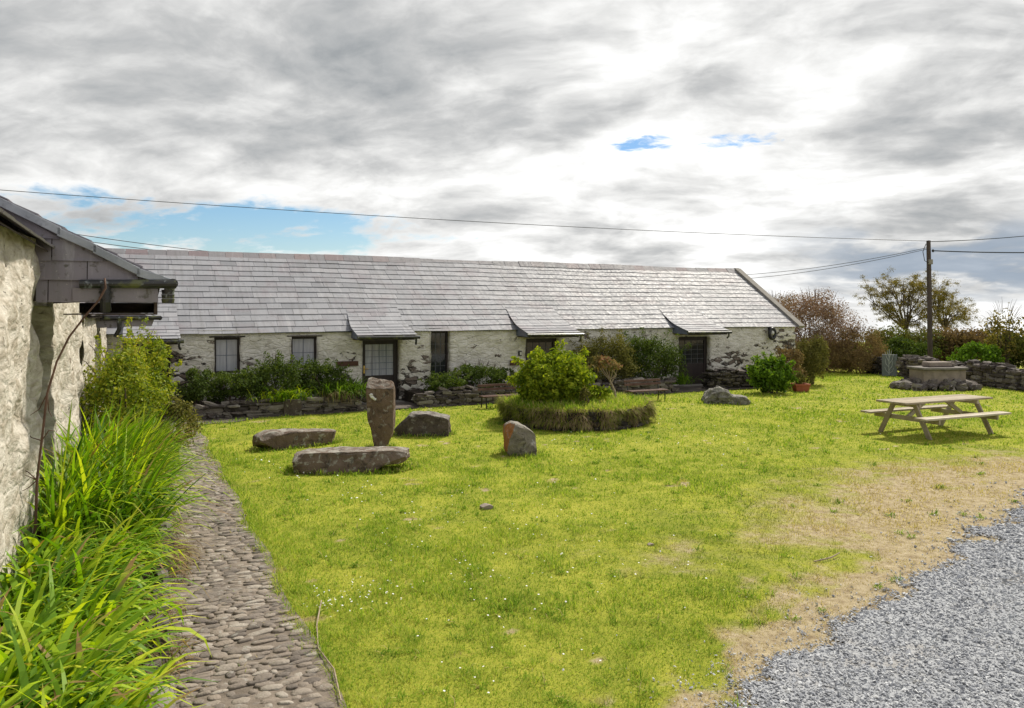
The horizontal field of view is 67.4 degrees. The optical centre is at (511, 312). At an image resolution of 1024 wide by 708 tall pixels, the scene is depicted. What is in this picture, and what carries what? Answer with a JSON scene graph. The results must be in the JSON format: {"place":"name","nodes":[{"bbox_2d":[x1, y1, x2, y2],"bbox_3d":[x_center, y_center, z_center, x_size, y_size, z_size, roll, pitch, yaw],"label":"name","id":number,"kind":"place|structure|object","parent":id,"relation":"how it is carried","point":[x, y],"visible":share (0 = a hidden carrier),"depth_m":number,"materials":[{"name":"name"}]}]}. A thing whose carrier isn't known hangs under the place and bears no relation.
{"place":"outdoors","nodes":[
{"label":"outdoors","id":0,"kind":"place"},
{"bbox_2d":[93,242,152,249],"bbox_3d":[-11.507,-2.073,23.499,0.020,0.511,8.777,0,0,37],"label":"overhead wire","id":1,"kind":"object","parent":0,"point":[120,245],"visible":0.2,"depth_m":23.11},
{"bbox_2d":[78,234,202,250],"bbox_3d":[-11.369,-2.210,23.499,0.020,0.564,8.946,0,0,39],"label":"overhead wire","id":2,"kind":"object","parent":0,"point":[140,243],"visible":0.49,"depth_m":23.53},
{"bbox_2d":[169,425,346,707],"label":"path","id":3,"kind":"structure","parent":0,"point":[297,678],"depth_m":6.30,"materials":[{"name":"grey stone"}]},
{"bbox_2d":[148,394,205,460],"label":"leafy shrub","id":4,"kind":"object","parent":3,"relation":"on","point":[186,409],"visible":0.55,"depth_m":12.96,"materials":[{"name":"green plant"}]},
{"bbox_2d":[162,386,760,425],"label":"pavement","id":5,"kind":"structure","parent":0,"point":[407,404],"depth_m":20.91,"materials":[{"name":"grey stone"}]},
{"bbox_2d":[198,396,304,404],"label":"flower bed soil","id":6,"kind":"structure","parent":5,"relation":"on","point":[216,402],"depth_m":19.79,"materials":[{"name":"brown soil"}]},
{"bbox_2d":[175,365,220,404],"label":"bed shrub","id":7,"kind":"object","parent":6,"relation":"on","point":[198,385],"visible":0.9,"depth_m":18.82,"materials":[{"name":"green plant"}]},
{"bbox_2d":[202,364,268,401],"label":"bed shrub","id":8,"kind":"object","parent":6,"relation":"on","point":[243,379],"visible":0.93,"depth_m":19.16,"materials":[{"name":"green plant"}]},
{"bbox_2d":[247,350,310,398],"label":"bed shrub","id":9,"kind":"object","parent":6,"relation":"on","point":[289,372],"visible":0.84,"depth_m":19.61,"materials":[{"name":"green plant"}]},
{"bbox_2d":[245,383,329,402],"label":"strap leaved plant","id":10,"kind":"object","parent":6,"relation":"on","point":[289,394],"visible":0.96,"depth_m":19.32,"materials":[{"name":"green plant"}]},
{"bbox_2d":[292,354,351,396],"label":"bed shrub","id":11,"kind":"object","parent":6,"relation":"on","point":[315,371],"visible":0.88,"depth_m":20.17,"materials":[{"name":"green plant"}]},
{"bbox_2d":[313,389,364,404],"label":"dry grass tuft","id":12,"kind":"object","parent":6,"relation":"on","point":[333,393],"visible":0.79,"depth_m":19.80,"materials":[{"name":"green plant"}]},
{"bbox_2d":[300,376,378,400],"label":"strap leaved plant","id":13,"kind":"object","parent":6,"relation":"on","point":[353,388],"visible":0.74,"depth_m":20.11,"materials":[{"name":"green plant"}]},
{"bbox_2d":[174,394,366,420],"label":"stone wall","id":14,"kind":"structure","parent":5,"relation":"on","point":[230,409],"depth_m":19.06,"materials":[{"name":"grey stone"}]},
{"bbox_2d":[404,387,492,403],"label":"flower bed soil","id":15,"kind":"structure","parent":5,"relation":"on","point":[408,395],"depth_m":22.00,"materials":[{"name":"brown soil"}]},
{"bbox_2d":[418,368,472,391],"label":"bed shrub","id":16,"kind":"object","parent":15,"relation":"on","point":[444,380],"visible":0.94,"depth_m":21.58,"materials":[{"name":"green plant"}]},
{"bbox_2d":[446,358,507,389],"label":"bed shrub","id":17,"kind":"object","parent":15,"relation":"on","point":[493,373],"visible":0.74,"depth_m":22.30,"materials":[{"name":"green plant"}]},
{"bbox_2d":[490,365,517,386],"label":"bed shrub","id":18,"kind":"object","parent":15,"relation":"on","point":[511,371],"visible":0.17,"depth_m":22.90,"materials":[{"name":"green plant"}]},
{"bbox_2d":[411,385,517,406],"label":"stone wall","id":19,"kind":"structure","parent":5,"relation":"on","point":[456,395],"depth_m":21.36,"materials":[{"name":"grey stone"}]},
{"bbox_2d":[590,377,679,393],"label":"stone wall","id":20,"kind":"structure","parent":5,"relation":"on","point":[619,386],"depth_m":24.16,"materials":[{"name":"grey stone"}]},
{"bbox_2d":[657,372,702,384],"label":"strap leaved plant","id":21,"kind":"object","parent":5,"relation":"on","point":[681,380],"visible":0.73,"depth_m":25.49,"materials":[{"name":"green plant"}]},
{"bbox_2d":[0,0,1023,341],"label":"sky","id":22,"kind":"structure","parent":0,"point":[893,121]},
{"bbox_2d":[173,342,1023,707],"bbox_3d":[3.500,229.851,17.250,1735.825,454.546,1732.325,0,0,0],"label":"lawn","id":23,"kind":"structure","parent":0,"point":[889,550],"depth_m":8.81,"materials":[{"name":"green plant"}]},
{"bbox_2d":[0,195,177,626],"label":"stone outbuilding","id":24,"kind":"structure","parent":23,"relation":"on","point":[53,275],"depth_m":7.12,"materials":[{"name":"white stone"}]},
{"bbox_2d":[23,278,106,548],"bbox_3d":[-3.862,0.832,6.646,0.293,2.287,0.785,0,0,36],"label":"climbing stem","id":25,"kind":"object","parent":24,"relation":"attached to","point":[44,419],"visible":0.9,"depth_m":6.54,"materials":[{"name":"brown plant"}]},
{"bbox_2d":[37,426,171,700],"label":"flower bed soil","id":26,"kind":"structure","parent":23,"relation":"on","point":[39,538],"depth_m":7.22,"materials":[{"name":"brown soil"}]},
{"bbox_2d":[0,495,216,707],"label":"strap leaved plant","id":27,"kind":"object","parent":26,"relation":"on","point":[71,634],"visible":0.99,"depth_m":4.80,"materials":[{"name":"green plant"}]},
{"bbox_2d":[12,395,234,563],"bbox_3d":[-4.529,1.744,8.696,2.600,1.411,5.620,0,0,-26],"label":"strap leaved plant","id":28,"kind":"object","parent":26,"relation":"on","point":[117,463],"visible":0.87,"depth_m":7.59,"materials":[{"name":"green plant"}]},
{"bbox_2d":[79,328,179,436],"bbox_3d":[-6.312,1.345,12.405,1.504,2.177,2.005,0,0,0],"label":"leafy shrub","id":29,"kind":"object","parent":26,"relation":"on","point":[110,381],"visible":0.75,"depth_m":12.15,"materials":[{"name":"green plant"}]},
{"bbox_2d":[91,317,181,422],"bbox_3d":[-7.013,1.255,14.299,1.462,2.351,1.680,0,0,0],"label":"leafy shrub","id":30,"kind":"object","parent":26,"relation":"on","point":[160,363],"visible":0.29,"depth_m":14.34,"materials":[{"name":"green plant"}]},
{"bbox_2d":[110,568,213,700],"bbox_3d":[-2.604,2.480,5.049,1.351,0.651,3.960,0,0,-22],"label":"dry grass tuft","id":31,"kind":"object","parent":26,"relation":"on","point":[172,648],"visible":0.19,"depth_m":5.64,"materials":[{"name":"green plant"}]},
{"bbox_2d":[139,505,212,586],"bbox_3d":[-3.723,2.505,8.276,0.983,0.559,3.041,0,0,-28],"label":"dry grass tuft","id":32,"kind":"object","parent":26,"relation":"on","point":[183,558],"visible":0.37,"depth_m":7.78,"materials":[{"name":"plant"}]},
{"bbox_2d":[79,302,161,451],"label":"stone outbuilding","id":33,"kind":"structure","parent":23,"relation":"on","point":[94,325],"depth_m":15.52,"materials":[{"name":"stone"}]},
{"bbox_2d":[143,428,175,707],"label":"stone edging","id":34,"kind":"object","parent":23,"relation":"on","point":[158,661],"visible":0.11,"depth_m":5.74,"materials":[{"name":"grey stone"}]},
{"bbox_2d":[284,399,301,415],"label":"slate slab","id":35,"kind":"structure","parent":23,"relation":"on","point":[292,407],"depth_m":19.24,"materials":[{"name":"grey stone"}]},
{"bbox_2d":[252,428,335,449],"bbox_3d":[-4.195,2.461,14.953,1.651,0.408,0.517,0,0,-37],"label":"flat stone","id":36,"kind":"object","parent":23,"relation":"on","point":[284,438],"visible":0.91,"depth_m":14.68,"materials":[{"name":"grey stone"}]},
{"bbox_2d":[316,600,341,700],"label":"twig litter","id":37,"kind":"object","parent":23,"relation":"on","point":[323,654],"visible":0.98,"depth_m":5.73,"materials":[{"name":"brown plant"}]},
{"bbox_2d":[292,446,409,474],"bbox_3d":[-2.642,2.456,12.691,1.899,0.394,0.668,0,0,-7],"label":"flat stone","id":38,"kind":"object","parent":23,"relation":"on","point":[352,459],"visible":0.94,"depth_m":12.44,"materials":[{"name":"grey stone"}]},
{"bbox_2d":[366,377,395,445],"bbox_3d":[-2.515,1.929,14.725,0.540,1.354,0.325,0,0,0],"label":"standing stone","id":39,"kind":"object","parent":23,"relation":"on","point":[381,404],"visible":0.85,"depth_m":14.61,"materials":[{"name":"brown stone"}]},
{"bbox_2d":[394,411,450,436],"bbox_3d":[-1.888,2.386,16.372,1.194,0.546,0.646,0,0,0],"label":"boulder","id":40,"kind":"object","parent":23,"relation":"on","point":[431,423],"visible":0.89,"depth_m":16.09,"materials":[{"name":"grey stone"}]},
{"bbox_2d":[81,248,804,403],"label":"stone cottage","id":41,"kind":"structure","parent":23,"relation":"on","point":[403,323],"depth_m":23.72,"materials":[{"name":"stone"}]},
{"bbox_2d":[125,345,169,403],"bbox_3d":[-9.254,1.644,19.492,1.039,1.852,0.070,0,0,-27],"label":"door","id":42,"kind":"structure","parent":41,"relation":"in","point":[150,352],"depth_m":19.65,"materials":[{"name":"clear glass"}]},
{"bbox_2d":[209,336,244,375],"bbox_3d":[-7.518,1.144,20.256,0.894,1.040,0.245,0,0,-27],"label":"window","id":43,"kind":"structure","parent":41,"relation":"in","point":[226,349],"depth_m":20.32,"materials":[{"name":"white glass"}]},
{"bbox_2d":[287,335,321,370],"bbox_3d":[-5.732,1.119,21.154,0.953,0.974,0.245,0,0,-27],"label":"window","id":44,"kind":"structure","parent":41,"relation":"in","point":[301,345],"depth_m":21.22,"materials":[{"name":"white glass"}]},
{"bbox_2d":[337,361,357,365],"bbox_3d":[-4.620,1.441,21.542,0.625,0.133,0.050,0,0,-27],"label":"name board","id":45,"kind":"object","parent":41,"relation":"attached to","point":[350,363],"visible":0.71,"depth_m":21.52,"materials":[{"name":"brown wood"}]},
{"bbox_2d":[362,340,404,402],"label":"door","id":46,"kind":"structure","parent":41,"relation":"in","point":[379,357],"depth_m":22.23,"materials":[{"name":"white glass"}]},
{"bbox_2d":[431,331,447,385],"bbox_3d":[-2.220,1.442,23.040,0.612,1.759,0.070,0,0,-27],"label":"window","id":47,"kind":"structure","parent":41,"relation":"in","point":[439,339],"depth_m":23.06,"materials":[{"name":"black glass"}]},
{"bbox_2d":[525,338,555,367],"bbox_3d":[0.890,1.701,24.555,1.201,1.739,0.139,0,0,-27],"label":"door","id":48,"kind":"structure","parent":41,"relation":"in","point":[546,344],"depth_m":24.58,"materials":[{"name":"black wood"}]},
{"bbox_2d":[678,336,706,385],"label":"door","id":49,"kind":"structure","parent":41,"relation":"in","point":[696,356],"depth_m":27.41,"materials":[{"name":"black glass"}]},
{"bbox_2d":[768,327,776,339],"bbox_3d":[9.711,0.790,28.643,0.313,0.516,0.315,0,0,19],"label":"wall lantern","id":50,"kind":"object","parent":41,"relation":"attached to","point":[772,331],"depth_m":28.60,"materials":[{"name":"black metal"}]},
{"bbox_2d":[479,503,492,509],"bbox_3d":[-0.336,2.578,10.179,0.174,0.075,0.128,0,0,-27],"label":"stone","id":51,"kind":"object","parent":23,"relation":"on","point":[484,506],"visible":0.98,"depth_m":10.13,"materials":[{"name":"grey stone"}]},
{"bbox_2d":[477,383,518,408],"bbox_3d":[-0.303,2.279,21.042,1.250,0.647,0.437,0,0,-27],"label":"garden bench","id":52,"kind":"object","parent":23,"relation":"on","point":[486,389],"visible":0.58,"depth_m":21.05,"materials":[{"name":"brown wood"}]},
{"bbox_2d":[503,421,536,456],"bbox_3d":[0.142,2.334,14.080,0.558,0.676,0.610,0,0,-10],"label":"boulder","id":53,"kind":"object","parent":23,"relation":"on","point":[519,438],"visible":0.84,"depth_m":13.82,"materials":[{"name":"grey stone"}]},
{"bbox_2d":[494,391,660,431],"bbox_3d":[1.528,2.288,18.390,4.071,0.809,4.021,0,0,0],"label":"raised bed","id":54,"kind":"object","parent":23,"relation":"on","point":[620,411],"visible":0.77,"depth_m":17.10,"materials":[{"name":"plant"}]},
{"bbox_2d":[505,338,597,402],"bbox_3d":[0.919,1.435,18.197,2.182,1.645,1.918,0,0,0],"label":"round bush","id":55,"kind":"object","parent":54,"relation":"on","point":[553,376],"visible":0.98,"depth_m":17.70,"materials":[{"name":"green plant"}]},
{"bbox_2d":[579,386,591,405],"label":"plant","id":56,"kind":"object","parent":54,"relation":"on","point":[584,392],"visible":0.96,"depth_m":17.27,"materials":[{"name":"green plant"}]},
{"bbox_2d":[576,384,612,401],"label":"plant","id":57,"kind":"object","parent":54,"relation":"on","point":[602,391],"visible":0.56,"depth_m":17.80,"materials":[{"name":"green plant"}]},
{"bbox_2d":[586,355,622,396],"bbox_3d":[2.222,1.610,18.531,0.895,1.190,0.780,0,0,0],"label":"tree","id":58,"kind":"object","parent":54,"relation":"on","point":[598,362],"visible":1,"depth_m":18.47,"materials":[{"name":"brown plant"}]},
{"bbox_2d":[261,423,906,692],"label":"daisies","id":59,"kind":"object","parent":23,"relation":"on","point":[469,564],"visible":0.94,"depth_m":7.16,"materials":[{"name":"white plant"}]},
{"bbox_2d":[624,378,667,400],"bbox_3d":[3.902,2.279,22.414,1.300,0.647,0.437,0,0,-27],"label":"garden bench","id":60,"kind":"object","parent":23,"relation":"on","point":[642,380],"visible":0.96,"depth_m":22.47,"materials":[{"name":"brown wood"}]},
{"bbox_2d":[701,386,750,404],"bbox_3d":[6.130,2.379,22.017,1.381,0.560,0.829,0,0,0],"label":"boulder","id":61,"kind":"object","parent":23,"relation":"on","point":[718,394],"visible":0.87,"depth_m":21.69,"materials":[{"name":"grey stone"}]},
{"bbox_2d":[700,367,755,388],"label":"dry stone wall","id":62,"kind":"structure","parent":23,"relation":"on","point":[725,378],"depth_m":25.89,"materials":[{"name":"grey stone"}]},
{"bbox_2d":[745,351,797,392],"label":"leafy shrub","id":63,"kind":"object","parent":23,"relation":"on","point":[777,376],"visible":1,"depth_m":24.48,"materials":[{"name":"green plant"}]},
{"bbox_2d":[766,290,804,338],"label":"bush","id":64,"kind":"object","parent":23,"relation":"on","point":[775,295],"visible":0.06,"depth_m":36.71,"materials":[{"name":"brown plant"}]},
{"bbox_2d":[771,340,808,388],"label":"leafy shrub","id":65,"kind":"object","parent":23,"relation":"on","point":[796,356],"visible":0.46,"depth_m":26.23,"materials":[{"name":"brown plant"}]},
{"bbox_2d":[791,383,810,391],"bbox_3d":[9.435,2.465,25.099,0.500,0.270,0.460,0,0,0],"label":"plant pot","id":66,"kind":"object","parent":23,"relation":"on","point":[802,387],"visible":0.95,"depth_m":24.91,"materials":[{"name":"ceramic"}]},
{"bbox_2d":[795,370,805,383],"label":"potted plant","id":67,"kind":"object","parent":66,"relation":"on","point":[801,376],"visible":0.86,"depth_m":24.99,"materials":[{"name":"green plant"}]},
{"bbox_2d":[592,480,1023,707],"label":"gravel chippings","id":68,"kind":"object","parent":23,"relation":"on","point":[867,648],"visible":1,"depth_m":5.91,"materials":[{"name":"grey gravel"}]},
{"bbox_2d":[794,322,830,384],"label":"tall shrub","id":69,"kind":"object","parent":23,"relation":"on","point":[811,364],"visible":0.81,"depth_m":27.30,"materials":[{"name":"green plant"}]},
{"bbox_2d":[776,287,872,371],"bbox_3d":[13.376,0.949,34.003,4.828,4.222,3.496,0,0,0],"label":"bush","id":70,"kind":"object","parent":23,"relation":"on","point":[828,333],"visible":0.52,"depth_m":33.38,"materials":[{"name":"red plant"}]},
{"bbox_2d":[813,552,839,561],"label":"twig litter","id":71,"kind":"object","parent":23,"relation":"on","point":[826,558],"visible":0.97,"depth_m":8.01,"materials":[{"name":"beige plant"}]},
{"bbox_2d":[820,340,869,367],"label":"bank shrub","id":72,"kind":"object","parent":23,"relation":"on","point":[850,350],"visible":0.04,"depth_m":35.69,"materials":[{"name":"brown plant"}]},
{"bbox_2d":[827,324,888,373],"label":"bush","id":73,"kind":"object","parent":23,"relation":"on","point":[863,361],"visible":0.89,"depth_m":32.63,"materials":[{"name":"brown plant"}]},
{"bbox_2d":[729,511,1023,707],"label":"gravel","id":74,"kind":"structure","parent":23,"relation":"on","point":[895,662],"depth_m":5.85,"materials":[{"name":"grey gravel"}]},
{"bbox_2d":[865,354,897,374],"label":"field wall","id":75,"kind":"structure","parent":23,"relation":"on","point":[877,368],"depth_m":32.18,"materials":[{"name":"stone"}]},
{"bbox_2d":[882,350,896,375],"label":"slate gate","id":76,"kind":"structure","parent":23,"relation":"on","point":[889,360],"depth_m":31.29,"materials":[{"name":"stone"}]},
{"bbox_2d":[852,265,942,334],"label":"windswept tree","id":77,"kind":"object","parent":23,"relation":"on","point":[885,308],"visible":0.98,"depth_m":44.84,"materials":[{"name":"green plant"}]},
{"bbox_2d":[858,322,957,360],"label":"hedge","id":78,"kind":"object","parent":23,"relation":"on","point":[889,334],"visible":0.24,"depth_m":37.98,"materials":[{"name":"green plant"}]},
{"bbox_2d":[876,334,944,359],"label":"bank shrub","id":79,"kind":"object","parent":23,"relation":"on","point":[898,346],"visible":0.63,"depth_m":35.22,"materials":[{"name":"green plant"}]},
{"bbox_2d":[923,240,934,356],"bbox_3d":[18.418,-0.246,33.926,0.573,5.894,0.293,0,0,-20],"label":"utility pole","id":80,"kind":"object","parent":23,"relation":"on","point":[929,261],"visible":0.94,"depth_m":33.92,"materials":[{"name":"wood"}]},
{"bbox_2d":[3,190,917,240],"bbox_3d":[-1.859,-3.731,29.001,41.805,1.175,0.020,0,0,-14],"label":"overhead wire","id":81,"kind":"object","parent":80,"relation":"attached to","point":[439,219],"visible":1,"depth_m":28.70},
{"bbox_2d":[747,248,923,274],"bbox_3d":[14.056,-2.378,37.500,11.220,1.014,0.022,0,0,39],"label":"overhead wire","id":82,"kind":"object","parent":80,"relation":"attached to","point":[837,264],"visible":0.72,"depth_m":36.37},
{"bbox_2d":[757,249,925,277],"bbox_3d":[14.056,-2.227,37.500,11.220,1.196,0.022,0,0,39],"label":"overhead wire","id":83,"kind":"object","parent":80,"relation":"attached to","point":[845,265],"visible":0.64,"depth_m":36.18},
{"bbox_2d":[931,236,1022,241],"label":"overhead wire","id":84,"kind":"object","parent":80,"relation":"attached to","point":[975,239],"visible":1,"depth_m":34.48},
{"bbox_2d":[934,250,1023,252],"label":"overhead wire","id":85,"kind":"object","parent":80,"relation":"attached to","point":[978,252],"visible":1,"depth_m":33.98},
{"bbox_2d":[888,376,982,391],"bbox_3d":[14.385,2.451,26.154,3.019,0.654,2.177,0,0,0],"label":"rock pile","id":86,"kind":"object","parent":23,"relation":"on","point":[908,383],"visible":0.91,"depth_m":25.48,"materials":[{"name":"stone"}]},
{"bbox_2d":[907,366,968,385],"bbox_3d":[14.474,2.176,26.134,1.711,0.647,1.085,0,0,-10],"label":"stone trough","id":87,"kind":"object","parent":86,"relation":"on","point":[926,374],"visible":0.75,"depth_m":25.71,"materials":[{"name":"beige stone"}]},
{"bbox_2d":[922,361,954,366],"bbox_3d":[14.531,1.765,26.144,1.015,0.170,0.420,0,0,-10],"label":"stone block","id":88,"kind":"object","parent":87,"relation":"on","point":[936,364],"depth_m":25.96,"materials":[{"name":"grey stone"}]},
{"bbox_2d":[860,394,1011,439],"bbox_3d":[9.121,2.243,16.552,2.727,0.776,1.588,0,0,-24],"label":"picnic table","id":89,"kind":"object","parent":23,"relation":"on","point":[913,405],"visible":0.97,"depth_m":16.40,"materials":[{"name":"beige wood"}]},
{"bbox_2d":[912,272,982,331],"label":"windswept tree","id":90,"kind":"object","parent":23,"relation":"on","point":[942,298],"visible":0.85,"depth_m":45.50,"materials":[{"name":"green plant"}]},
{"bbox_2d":[895,354,1023,390],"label":"field wall","id":91,"kind":"structure","parent":23,"relation":"on","point":[1006,375],"depth_m":26.80,"materials":[{"name":"stone"}]},
{"bbox_2d":[917,325,1010,360],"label":"hedge","id":92,"kind":"object","parent":23,"relation":"on","point":[962,336],"visible":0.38,"depth_m":36.88,"materials":[{"name":"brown plant"}]},
{"bbox_2d":[941,341,1010,362],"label":"bank shrub","id":93,"kind":"object","parent":23,"relation":"on","point":[991,353],"visible":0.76,"depth_m":32.78,"materials":[{"name":"green plant"}]},
{"bbox_2d":[980,302,1023,362],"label":"tall shrub","id":94,"kind":"object","parent":23,"relation":"on","point":[995,322],"visible":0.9,"depth_m":33.87,"materials":[{"name":"green plant"}]},
{"bbox_2d":[980,331,1023,368],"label":"hedge","id":95,"kind":"object","parent":23,"relation":"on","point":[1018,342],"visible":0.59,"depth_m":34.05,"materials":[{"name":"green plant"}]},
{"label":"flower bed soil","id":96,"kind":"structure","parent":0,"visible":0},
{"bbox_2d":[569,326,640,382],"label":"tall shrub","id":97,"kind":"object","parent":96,"relation":"on","point":[619,349],"visible":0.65,"depth_m":24.44,"materials":[{"name":"green plant"}]},
{"bbox_2d":[615,327,690,379],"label":"tall shrub","id":98,"kind":"object","parent":96,"relation":"on","point":[654,352],"visible":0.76,"depth_m":25.17,"materials":[{"name":"green plant"}]}
]}

